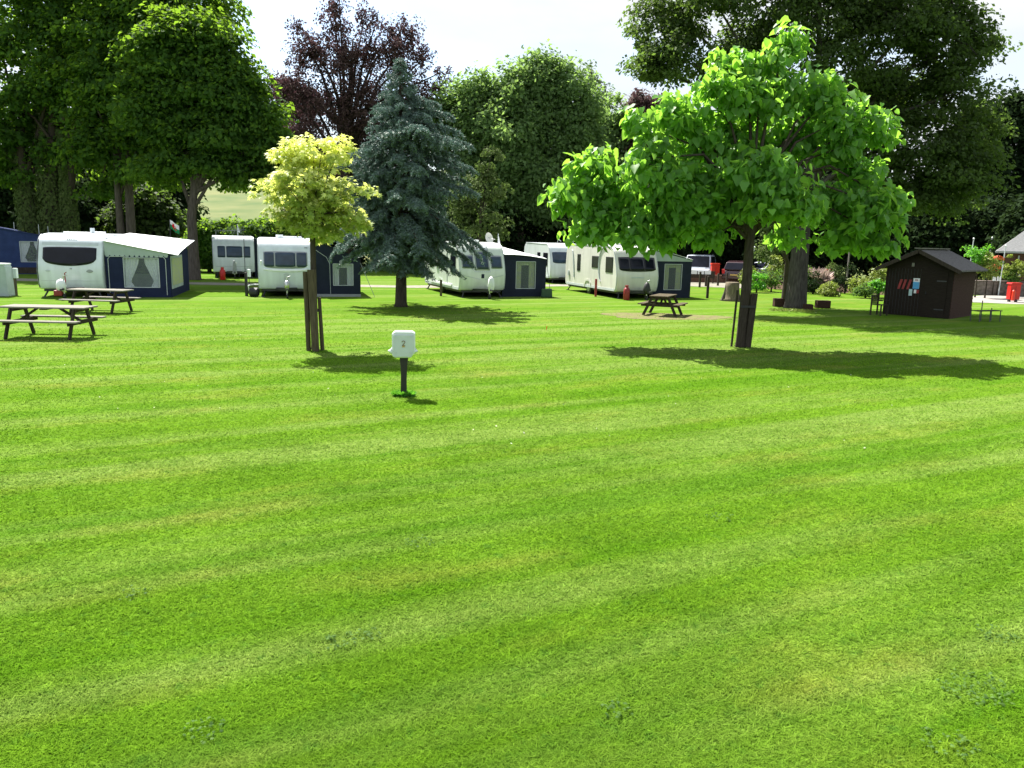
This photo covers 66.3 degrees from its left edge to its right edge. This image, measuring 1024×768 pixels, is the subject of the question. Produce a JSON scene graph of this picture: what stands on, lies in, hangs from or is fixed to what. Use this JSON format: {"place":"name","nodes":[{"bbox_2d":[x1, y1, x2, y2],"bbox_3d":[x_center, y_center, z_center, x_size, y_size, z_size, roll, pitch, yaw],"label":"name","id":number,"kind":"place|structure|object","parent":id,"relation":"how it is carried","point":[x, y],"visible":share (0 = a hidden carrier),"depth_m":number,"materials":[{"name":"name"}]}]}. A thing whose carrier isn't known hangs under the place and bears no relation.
{"place":"outdoors","nodes":[
{"label":"outdoors","id":0,"kind":"place"},
{"bbox_2d":[16,278,567,287],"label":"track","id":1,"kind":"structure","parent":0,"point":[216,283],"depth_m":44.17,"materials":[{"name":"grey gravel"}]},
{"bbox_2d":[0,266,1023,767],"bbox_3d":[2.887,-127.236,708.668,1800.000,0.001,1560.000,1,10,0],"label":"ground","id":2,"kind":"structure","parent":0,"point":[848,312],"depth_m":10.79,"materials":[{"name":"green plant"}]},
{"bbox_2d":[0,263,14,296],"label":"storage cabinet","id":3,"kind":"object","parent":2,"relation":"on","point":[7,289],"visible":1,"depth_m":32.19,"materials":[{"name":"white plastic"}]},
{"bbox_2d":[0,183,16,228],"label":"wood edge tree","id":4,"kind":"object","parent":2,"relation":"on","point":[6,198],"visible":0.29,"depth_m":57.12,"materials":[{"name":"green plant"}]},
{"bbox_2d":[0,222,48,273],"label":"awning","id":5,"kind":"object","parent":2,"relation":"on","point":[14,245],"visible":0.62,"depth_m":48.21,"materials":[{"name":"blue fabric"}]},
{"bbox_2d":[0,304,105,339],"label":"picnic table","id":6,"kind":"object","parent":2,"relation":"on","point":[28,318],"visible":1,"depth_m":20.20,"materials":[{"name":"brown wood"}]},
{"bbox_2d":[7,169,106,233],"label":"wood edge tree","id":7,"kind":"object","parent":2,"relation":"on","point":[88,213],"visible":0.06,"depth_m":56.38,"materials":[{"name":"green plant"}]},
{"bbox_2d":[0,0,149,261],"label":"sycamore tree","id":8,"kind":"object","parent":2,"relation":"on","point":[27,29],"visible":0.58,"depth_m":48.16,"materials":[{"name":"green plant"}]},
{"bbox_2d":[1,120,42,261],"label":"ivy","id":9,"kind":"object","parent":8,"relation":"attached to","point":[17,195],"visible":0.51,"depth_m":50.42,"materials":[{"name":"green plant"}]},
{"bbox_2d":[33,106,63,233],"bbox_3d":[-29.931,-12.555,50.907,2.175,10.692,2.192,1,10,0],"label":"ivy","id":10,"kind":"object","parent":8,"relation":"attached to","point":[41,199],"visible":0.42,"depth_m":50.39,"materials":[{"name":"green plant"}]},
{"bbox_2d":[55,129,80,232],"bbox_3d":[-28.880,-11.783,50.937,1.576,9.218,1.522,1,10,0],"label":"ivy","id":11,"kind":"object","parent":8,"relation":"attached to","point":[63,184],"visible":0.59,"depth_m":50.55,"materials":[{"name":"green plant"}]},
{"bbox_2d":[37,228,132,298],"bbox_3d":[-18.796,-5.451,34.679,2.510,2.860,8.050,-1,11,-14],"label":"caravan","id":12,"kind":"object","parent":2,"relation":"on","point":[67,260],"visible":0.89,"depth_m":32.39,"materials":[{"name":"white painted panel"},{"name":"dark tinted glass"},{"name":"black rubber"}]},
{"bbox_2d":[42,247,96,265],"bbox_3d":[-18.236,-5.260,32.326,2.000,0.760,0.291,-1,11,-14],"label":"window","id":13,"kind":"structure","parent":12,"relation":"in","point":[64,256],"depth_m":32.30,"materials":[{"name":"black glass"}]},
{"bbox_2d":[102,233,194,296],"bbox_3d":[-16.238,-5.455,35.526,2.900,2.677,5.050,-1,11,-14],"label":"awning","id":14,"kind":"object","parent":12,"relation":"attached to","point":[152,266],"visible":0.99,"depth_m":33.47,"materials":[{"name":"blue fabric"}]},
{"bbox_2d":[76,163,113,223],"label":"wood edge tree","id":15,"kind":"object","parent":2,"relation":"on","point":[103,204],"visible":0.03,"depth_m":60.73,"materials":[{"name":"green plant"}]},
{"bbox_2d":[58,288,140,313],"bbox_3d":[-14.114,-2.852,26.921,2.020,0.802,1.615,2,10,3],"label":"picnic table","id":16,"kind":"object","parent":2,"relation":"on","point":[113,302],"visible":0.99,"depth_m":26.70,"materials":[{"name":"brown wood"}]},
{"bbox_2d":[93,181,186,238],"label":"wood edge tree","id":17,"kind":"object","parent":2,"relation":"on","point":[155,212],"visible":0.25,"depth_m":57.54,"materials":[{"name":"green plant"}]},
{"bbox_2d":[38,0,255,233],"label":"sycamore tree","id":18,"kind":"object","parent":2,"relation":"on","point":[88,62],"visible":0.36,"depth_m":46.65,"materials":[{"name":"green plant"}]},
{"bbox_2d":[132,151,211,234],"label":"wood edge tree","id":19,"kind":"object","parent":2,"relation":"on","point":[180,195],"visible":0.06,"depth_m":63.99,"materials":[{"name":"green plant"}]},
{"bbox_2d":[105,1,298,279],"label":"sycamore tree","id":20,"kind":"object","parent":2,"relation":"on","point":[198,90],"visible":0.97,"depth_m":43.76,"materials":[{"name":"green plant"}]},
{"bbox_2d":[180,217,229,271],"bbox_3d":[-21.697,-9.960,56.214,4.920,4.023,3.824,1,10,0],"label":"hedge bush","id":21,"kind":"object","parent":2,"relation":"on","point":[205,231],"visible":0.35,"depth_m":55.06,"materials":[{"name":"green plant"}]},
{"bbox_2d":[202,213,258,269],"bbox_3d":[-19.710,-10.040,56.127,5.044,4.302,3.796,-3,11,-22],"label":"hedge bush","id":22,"kind":"object","parent":2,"relation":"on","point":[231,224],"visible":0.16,"depth_m":55.12,"materials":[{"name":"green plant"}]},
{"bbox_2d":[212,228,254,278],"bbox_3d":[-18.256,-8.613,51.307,2.510,3.100,7.050,-3,11,-20],"label":"caravan","id":23,"kind":"object","parent":2,"relation":"on","point":[228,253],"visible":0.94,"depth_m":49.48,"materials":[{"name":"metal"}]},
{"bbox_2d":[226,246,241,257],"bbox_3d":[-17.513,-8.336,49.449,0.950,0.700,0.123,-3,11,-20],"label":"window","id":24,"kind":"structure","parent":23,"relation":"in","point":[231,251],"depth_m":49.43,"materials":[{"name":"glass"}]},
{"bbox_2d":[253,238,257,277],"bbox_3d":[-16.257,-8.469,52.385,2.010,2.518,3.900,-3,11,-20],"label":"awning","id":25,"kind":"object","parent":23,"relation":"attached to","point":[255,273],"visible":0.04,"depth_m":50.38,"materials":[{"name":"blue fabric"}]},
{"bbox_2d":[234,215,279,237],"bbox_3d":[-17.985,-9.972,56.269,4.812,4.192,3.731,1,10,0],"label":"hedge bush","id":26,"kind":"object","parent":2,"relation":"on","point":[256,228],"visible":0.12,"depth_m":55.16,"materials":[{"name":"green plant"}]},
{"bbox_2d":[259,219,303,237],"bbox_3d":[-16.234,-9.900,56.250,4.717,4.137,3.833,1,10,0],"label":"hedge bush","id":27,"kind":"object","parent":2,"relation":"on","point":[272,224],"visible":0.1,"depth_m":55.08,"materials":[{"name":"green plant"}]},
{"bbox_2d":[257,235,309,298],"bbox_3d":[-10.819,-5.728,37.451,2.440,2.760,7.850,-2,11,-16],"label":"caravan","id":28,"kind":"object","parent":2,"relation":"on","point":[283,263],"visible":0.89,"depth_m":35.22,"materials":[{"name":"metal"}]},
{"bbox_2d":[316,243,374,296],"bbox_3d":[-8.286,-5.697,37.920,2.720,2.644,4.612,-2,11,-16],"label":"awning","id":29,"kind":"object","parent":28,"relation":"attached to","point":[344,280],"visible":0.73,"depth_m":36.08,"materials":[{"name":"blue fabric"}]},
{"bbox_2d":[264,69,326,210],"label":"tree","id":30,"kind":"object","parent":2,"relation":"on","point":[293,116],"visible":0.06,"depth_m":69.94,"materials":[{"name":"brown plant"}]},
{"bbox_2d":[303,270,324,351],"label":"tree stakes","id":31,"kind":"object","parent":2,"relation":"on","point":[313,312],"visible":0.98,"depth_m":18.77,"materials":[{"name":"brown wood"}]},
{"bbox_2d":[247,132,382,349],"bbox_3d":[-4.610,-3.301,18.835,3.142,5.187,2.475,1,10,0],"label":"golden maple","id":32,"kind":"object","parent":2,"relation":"on","point":[314,202],"visible":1,"depth_m":18.26,"materials":[{"name":"yellow plant"}]},
{"bbox_2d":[320,167,375,266],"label":"wood edge tree","id":33,"kind":"object","parent":2,"relation":"on","point":[333,244],"depth_m":68.52,"materials":[{"name":"green plant"}]},
{"bbox_2d":[265,0,454,253],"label":"copper beech","id":34,"kind":"object","parent":2,"relation":"on","point":[365,99],"visible":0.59,"depth_m":63.84,"materials":[{"name":"purple plant"}]},
{"bbox_2d":[388,330,417,396],"bbox_3d":[-1.905,-0.353,13.720,0.523,1.155,0.248,0,10,-6],"label":"hookup post","id":35,"kind":"object","parent":2,"relation":"on","point":[403,348],"visible":0.99,"depth_m":13.57,"materials":[{"name":"grey plastic"}]},
{"bbox_2d":[391,389,416,397],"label":"grass tuft","id":36,"kind":"object","parent":2,"relation":"on","point":[408,393],"visible":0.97,"depth_m":13.74,"materials":[{"name":"green plant"}]},
{"bbox_2d":[324,57,492,306],"bbox_3d":[-4.394,-7.819,31.049,6.325,9.671,6.523,-9,14,-43],"label":"blue cedar","id":37,"kind":"object","parent":2,"relation":"on","point":[399,238],"visible":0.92,"depth_m":30.19,"materials":[{"name":"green plant"}]},
{"bbox_2d":[413,176,502,273],"bbox_3d":[-4.638,-11.934,60.997,8.370,8.465,7.089,-5,12,-32],"label":"wood edge tree","id":38,"kind":"object","parent":2,"relation":"on","point":[474,216],"visible":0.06,"depth_m":59.54,"materials":[{"name":"green plant"}]},
{"bbox_2d":[425,240,504,298],"bbox_3d":[-2.323,-5.945,39.784,2.370,2.725,8.050,-3,11,-21],"label":"caravan","id":39,"kind":"object","parent":2,"relation":"on","point":[489,277],"visible":0.64,"depth_m":37.67,"materials":[{"name":"white painted metal"},{"name":"dark tinted glass"},{"name":"black rubber"}]},
{"bbox_2d":[474,245,489,269],"bbox_3d":[-1.532,-6.119,37.738,0.720,1.240,0.852,-3,11,-21],"label":"window","id":40,"kind":"structure","parent":39,"relation":"in","point":[477,261],"depth_m":37.52,"materials":[{"name":"grey glass"}]},
{"bbox_2d":[490,255,502,268],"bbox_3d":[-0.762,-5.874,37.774,0.600,0.620,0.253,-3,11,-21],"label":"window","id":41,"kind":"structure","parent":39,"relation":"in","point":[497,260],"depth_m":37.75,"materials":[{"name":"grey glass"}]},
{"bbox_2d":[444,144,514,241],"bbox_3d":[-2.047,-10.257,47.949,4.525,8.468,3.197,1,10,0],"label":"elder bush","id":42,"kind":"object","parent":2,"relation":"on","point":[488,197],"visible":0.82,"depth_m":47.44,"materials":[{"name":"green plant"}]},
{"bbox_2d":[475,195,541,252],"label":"wood edge tree","id":43,"kind":"object","parent":2,"relation":"on","point":[512,244],"visible":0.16,"depth_m":64.73,"materials":[{"name":"green plant"}]},
{"bbox_2d":[418,38,612,249],"bbox_3d":[0.173,-18.442,64.376,17.796,18.735,10.923,1,10,0],"label":"willow tree","id":44,"kind":"object","parent":2,"relation":"on","point":[535,118],"visible":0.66,"depth_m":62.43,"materials":[{"name":"green plant"}]},
{"bbox_2d":[501,247,549,296],"bbox_3d":[-0.009,-5.988,40.540,2.531,2.639,4.512,-3,11,-21],"label":"awning","id":45,"kind":"object","parent":2,"relation":"on","point":[525,274],"visible":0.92,"depth_m":38.90,"materials":[{"name":"blue fabric"}]},
{"bbox_2d":[512,209,575,243],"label":"wood edge tree","id":46,"kind":"object","parent":2,"relation":"on","point":[548,236],"visible":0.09,"depth_m":66.58,"materials":[{"name":"green plant"}]},
{"bbox_2d":[524,240,567,283],"bbox_3d":[2.968,-8.481,53.626,2.311,2.950,7.650,-2,11,-16],"label":"caravan","id":47,"kind":"object","parent":2,"relation":"on","point":[554,254],"visible":0.41,"depth_m":51.52,"materials":[{"name":"metal"}]},
{"bbox_2d":[552,252,566,262],"bbox_3d":[3.559,-8.289,51.490,1.900,0.730,0.282,-2,11,-16],"label":"window","id":48,"kind":"structure","parent":47,"relation":"in","point":[558,257],"depth_m":51.34,"materials":[{"name":"blue glass"}]},
{"bbox_2d":[517,53,616,114],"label":"poplar tree","id":49,"kind":"object","parent":2,"relation":"on","point":[590,66],"visible":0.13,"depth_m":73.62,"materials":[{"name":"green plant"}]},
{"bbox_2d":[119,512,1019,759],"bbox_3d":[0.321,1.643,6.182,6.657,0.065,3.916,1,10,0],"label":"clover","id":50,"kind":"object","parent":2,"relation":"on","point":[619,706],"visible":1,"depth_m":4.90,"materials":[{"name":"green plant"}]},
{"bbox_2d":[565,243,658,299],"bbox_3d":[5.412,-6.076,41.466,2.375,2.720,8.350,-2,11,-18],"label":"caravan","id":51,"kind":"object","parent":2,"relation":"on","point":[613,270],"visible":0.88,"depth_m":39.43,"materials":[{"name":"white painted metal"},{"name":"dark tinted glass"},{"name":"black rubber"}]},
{"bbox_2d":[618,257,655,271],"bbox_3d":[6.222,-5.949,39.020,2.000,0.710,0.279,-2,11,-18],"label":"window","id":52,"kind":"structure","parent":51,"relation":"in","point":[634,264],"depth_m":38.98,"materials":[{"name":"black glass"}]},
{"bbox_2d":[652,250,691,297],"bbox_3d":[7.551,-6.192,42.228,2.210,2.768,4.600,-2,11,-18],"label":"awning","id":53,"kind":"object","parent":51,"relation":"attached to","point":[674,275],"visible":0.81,"depth_m":40.33,"materials":[{"name":"blue fabric"}]},
{"bbox_2d":[595,91,632,181],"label":"round tree","id":54,"kind":"object","parent":2,"relation":"on","point":[615,139],"visible":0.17,"depth_m":67.57,"materials":[{"name":"green plant"}]},
{"bbox_2d":[593,184,696,257],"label":"wood edge tree","id":55,"kind":"object","parent":2,"relation":"on","point":[685,251],"depth_m":65.87,"materials":[{"name":"green plant"}]},
{"bbox_2d":[620,87,702,184],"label":"purple tree","id":56,"kind":"object","parent":2,"relation":"on","point":[638,99],"visible":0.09,"depth_m":66.06,"materials":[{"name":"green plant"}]},
{"bbox_2d":[600,312,731,319],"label":"worn earth","id":57,"kind":"structure","parent":2,"relation":"on","point":[659,316],"depth_m":30.05,"materials":[{"name":"soil"}]},
{"bbox_2d":[637,293,687,316],"bbox_3d":[5.900,-3.081,30.642,1.615,0.802,1.640,6,11,24],"label":"picnic table","id":58,"kind":"object","parent":57,"relation":"on","point":[661,303],"visible":0.98,"depth_m":30.31,"materials":[{"name":"brown wood"}]},
{"bbox_2d":[684,227,738,269],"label":"wood edge tree","id":59,"kind":"object","parent":2,"relation":"on","point":[728,251],"visible":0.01,"depth_m":69.87,"materials":[{"name":"green plant"}]},
{"bbox_2d":[537,15,915,346],"bbox_3d":[5.783,-5.160,20.665,10.194,8.646,4.367,1,10,0],"label":"catalpa tree","id":60,"kind":"object","parent":2,"relation":"on","point":[751,164],"visible":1,"depth_m":20.35,"materials":[{"name":"green plant"}]},
{"bbox_2d":[692,229,761,274],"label":"wood edge tree","id":61,"kind":"object","parent":2,"relation":"on","point":[723,262],"visible":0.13,"depth_m":70.58,"materials":[{"name":"green plant"}]},
{"bbox_2d":[720,282,739,301],"bbox_3d":[11.005,-4.607,39.246,1.160,0.977,1.142,1,10,0],"label":"tree stump","id":62,"kind":"object","parent":2,"relation":"on","point":[729,293],"visible":0.85,"depth_m":38.92,"materials":[{"name":"brown wood"}]},
{"bbox_2d":[730,290,757,347],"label":"tree stakes","id":63,"kind":"object","parent":2,"relation":"on","point":[744,306],"visible":1,"depth_m":21.32,"materials":[{"name":"brown wood"}]},
{"bbox_2d":[751,270,769,292],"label":"garden shrub","id":64,"kind":"object","parent":2,"relation":"on","point":[758,284],"visible":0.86,"depth_m":46.43,"materials":[{"name":"green plant"}]},
{"bbox_2d":[758,268,783,291],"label":"garden shrub","id":65,"kind":"object","parent":2,"relation":"on","point":[771,282],"visible":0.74,"depth_m":47.45,"materials":[{"name":"green plant"}]},
{"bbox_2d":[754,221,789,298],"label":"slender tree","id":66,"kind":"object","parent":2,"relation":"on","point":[765,250],"visible":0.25,"depth_m":36.39,"materials":[{"name":"green plant"}]},
{"bbox_2d":[763,254,784,288],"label":"garden shrub","id":67,"kind":"object","parent":2,"relation":"on","point":[773,267],"visible":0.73,"depth_m":50.27,"materials":[{"name":"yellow plant"}]},
{"bbox_2d":[768,308,817,311],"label":"grass tuft","id":68,"kind":"object","parent":2,"relation":"on","point":[792,309],"visible":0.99,"depth_m":33.82,"materials":[{"name":"green plant"}]},
{"bbox_2d":[741,173,854,272],"bbox_3d":[22.738,-12.087,60.595,9.700,8.609,7.544,1,10,0],"label":"wood edge tree","id":69,"kind":"object","parent":2,"relation":"on","point":[823,260],"visible":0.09,"depth_m":59.38,"materials":[{"name":"green plant"}]},
{"bbox_2d":[807,271,823,293],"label":"garden shrub","id":70,"kind":"object","parent":2,"relation":"on","point":[812,286],"visible":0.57,"depth_m":46.50,"materials":[{"name":"green plant"}]},
{"bbox_2d":[615,0,1023,308],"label":"great ash tree","id":71,"kind":"object","parent":2,"relation":"on","point":[949,152],"visible":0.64,"depth_m":32.77,"materials":[{"name":"green plant"}]},
{"bbox_2d":[814,300,830,307],"bbox_3d":[14.299,-3.675,36.077,0.620,0.340,0.350,1,10,0],"label":"timber block","id":72,"kind":"object","parent":2,"relation":"on","point":[822,303],"depth_m":35.91,"materials":[{"name":"brown wood"}]},
{"bbox_2d":[768,278,884,294],"bbox_3d":[22.319,-7.592,59.313,10.681,0.001,23.087,6,11,24],"label":"flower bed","id":73,"kind":"object","parent":2,"relation":"on","point":[781,286],"depth_m":52.90,"materials":[{"name":"red plant"}]},
{"bbox_2d":[808,267,834,291],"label":"plume grass","id":74,"kind":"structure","parent":73,"relation":"on","point":[825,275],"depth_m":48.99,"materials":[{"name":"beige plant"}]},
{"bbox_2d":[826,262,846,279],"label":"garden shrub","id":75,"kind":"object","parent":73,"relation":"on","point":[838,275],"visible":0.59,"depth_m":50.29,"materials":[{"name":"green plant"}]},
{"bbox_2d":[815,280,840,296],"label":"garden shrub","id":76,"kind":"object","parent":2,"relation":"on","point":[827,289],"visible":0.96,"depth_m":44.50,"materials":[{"name":"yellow plant"}]},
{"bbox_2d":[832,262,862,293],"bbox_3d":[20.262,-6.410,47.572,1.628,2.036,1.718,-5,12,-29],"label":"garden shrub","id":77,"kind":"object","parent":2,"relation":"on","point":[840,279],"visible":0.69,"depth_m":47.40,"materials":[{"name":"green plant"}]},
{"bbox_2d":[845,275,869,292],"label":"garden shrub","id":78,"kind":"object","parent":2,"relation":"on","point":[855,281],"visible":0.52,"depth_m":45.74,"materials":[{"name":"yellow plant"}]},
{"bbox_2d":[852,282,876,297],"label":"garden shrub","id":79,"kind":"object","parent":2,"relation":"on","point":[865,291],"visible":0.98,"depth_m":43.50,"materials":[{"name":"green plant"}]},
{"bbox_2d":[833,177,916,279],"bbox_3d":[28.505,-11.490,58.687,8.459,8.381,6.705,1,10,0],"label":"wood edge tree","id":80,"kind":"object","parent":2,"relation":"on","point":[865,265],"visible":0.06,"depth_m":58.12,"materials":[{"name":"green plant"}]},
{"bbox_2d":[865,264,886,294],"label":"garden shrub","id":81,"kind":"object","parent":2,"relation":"on","point":[881,274],"visible":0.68,"depth_m":44.28,"materials":[{"name":"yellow plant"}]},
{"bbox_2d":[867,278,885,298],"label":"garden shrub","id":82,"kind":"object","parent":2,"relation":"on","point":[879,286],"visible":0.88,"depth_m":43.48,"materials":[{"name":"green plant"}]},
{"bbox_2d":[869,295,888,315],"bbox_3d":[15.346,-3.293,32.741,0.530,0.840,0.500,-6,13,-34],"label":"garden chair","id":83,"kind":"object","parent":2,"relation":"on","point":[877,300],"visible":1,"depth_m":32.75,"materials":[{"name":"brown wood"}]},
{"bbox_2d":[875,248,987,318],"bbox_3d":[17.764,-4.349,33.329,3.510,2.812,3.381,-9,14,-43],"label":"garden hut","id":84,"kind":"object","parent":2,"relation":"on","point":[932,282],"visible":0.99,"depth_m":32.39,"materials":[{"name":"wood"}]},
{"bbox_2d":[920,272,948,317],"bbox_3d":[17.243,-3.634,32.007,0.030,1.840,0.860,-9,14,-43],"label":"door","id":85,"kind":"structure","parent":84,"relation":"in","point":[935,296],"depth_m":31.99,"materials":[{"name":"black wood"}]},
{"bbox_2d":[877,183,989,278],"bbox_3d":[30.818,-10.498,56.875,8.689,8.131,6.750,1,10,0],"label":"wood edge tree","id":86,"kind":"object","parent":2,"relation":"on","point":[922,233],"visible":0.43,"depth_m":54.95,"materials":[{"name":"green plant"}]},
{"bbox_2d":[960,244,993,296],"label":"slender tree","id":87,"kind":"object","parent":2,"relation":"on","point":[974,253],"visible":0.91,"depth_m":46.06,"materials":[{"name":"green plant"}]},
{"bbox_2d":[964,186,1010,227],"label":"wood edge tree","id":88,"kind":"object","parent":2,"relation":"on","point":[982,197],"visible":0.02,"depth_m":56.95,"materials":[{"name":"green plant"}]},
{"bbox_2d":[953,79,1023,197],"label":"evergreen tree","id":89,"kind":"object","parent":2,"relation":"on","point":[1014,105],"visible":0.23,"depth_m":57.83,"materials":[{"name":"green plant"}]},
{"bbox_2d":[960,186,1023,279],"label":"wood edge tree","id":90,"kind":"object","parent":2,"relation":"on","point":[1000,205],"visible":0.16,"depth_m":54.91,"materials":[{"name":"green plant"}]},
{"bbox_2d":[973,280,1023,295],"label":"fence","id":91,"kind":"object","parent":2,"relation":"on","point":[981,284],"depth_m":49.36,"materials":[{"name":"grey wood"}]},
{"bbox_2d":[976,193,1023,280],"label":"wood edge tree","id":92,"kind":"object","parent":2,"relation":"on","point":[1010,226],"visible":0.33,"depth_m":51.00,"materials":[{"name":"green plant"}]},
{"bbox_2d":[995,231,1023,280],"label":"site building","id":93,"kind":"structure","parent":2,"relation":"on","point":[1015,246],"depth_m":49.47,"materials":[{"name":"white brick"}]},
{"bbox_2d":[1000,267,1021,281],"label":"garden shrub","id":94,"kind":"object","parent":2,"relation":"on","point":[1009,277],"visible":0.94,"depth_m":48.55,"materials":[{"name":"green plant"}]},
{"bbox_2d":[1000,254,1023,281],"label":"garden shrub","id":95,"kind":"object","parent":2,"relation":"on","point":[1018,265],"visible":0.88,"depth_m":48.59,"materials":[{"name":"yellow plant"}]},
{"bbox_2d":[0,0,1023,180],"label":"sky","id":96,"kind":"structure","parent":0,"point":[462,33],"materials":[{"name":"white"}]},
{"bbox_2d":[186,170,873,279],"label":"hill field","id":97,"kind":"structure","parent":0,"point":[241,205],"depth_m":136.63,"materials":[{"name":"plant"}]},
{"bbox_2d":[691,282,753,287],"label":"car park","id":98,"kind":"structure","parent":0,"point":[710,285],"depth_m":54.25,"materials":[{"name":"white concrete"}]},
{"bbox_2d":[686,254,715,270],"bbox_3d":[14.776,-9.220,61.878,2.460,1.950,4.540,5,11,22],"label":"parked car","id":99,"kind":"object","parent":98,"relation":"on","point":[701,262],"visible":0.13,"depth_m":60.91,"materials":[{"name":"silver metal"}]},
{"bbox_2d":[691,270,714,282],"bbox_3d":[13.609,-7.742,56.538,2.000,0.920,0.155,1,10,0],"label":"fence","id":100,"kind":"object","parent":98,"relation":"on","point":[695,273],"visible":0.66,"depth_m":56.46,"materials":[{"name":"brown wood"}]},
{"bbox_2d":[691,275,774,282],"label":"wall","id":101,"kind":"structure","parent":98,"relation":"on","point":[721,280],"depth_m":57.51,"materials":[{"name":"brown brick"}]},
{"bbox_2d":[722,260,759,278],"bbox_3d":[17.216,-8.425,58.769,2.060,1.620,4.440,7,12,29],"label":"parked car","id":102,"kind":"object","parent":98,"relation":"on","point":[733,268],"visible":0.57,"depth_m":57.12,"materials":[{"name":"paint"}]},
{"bbox_2d":[972,295,1023,303],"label":"road","id":103,"kind":"structure","parent":0,"point":[993,299],"depth_m":44.73,"materials":[{"name":"white concrete"}]},
{"bbox_2d":[976,251,1002,297],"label":"tree","id":104,"kind":"object","parent":103,"relation":"on","point":[989,273],"visible":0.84,"depth_m":45.70,"materials":[{"name":"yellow plant"}]},
{"bbox_2d":[1006,282,1022,301],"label":"fire point","id":105,"kind":"structure","parent":103,"relation":"on","point":[1013,291],"depth_m":43.01,"materials":[{"name":"red paint"}]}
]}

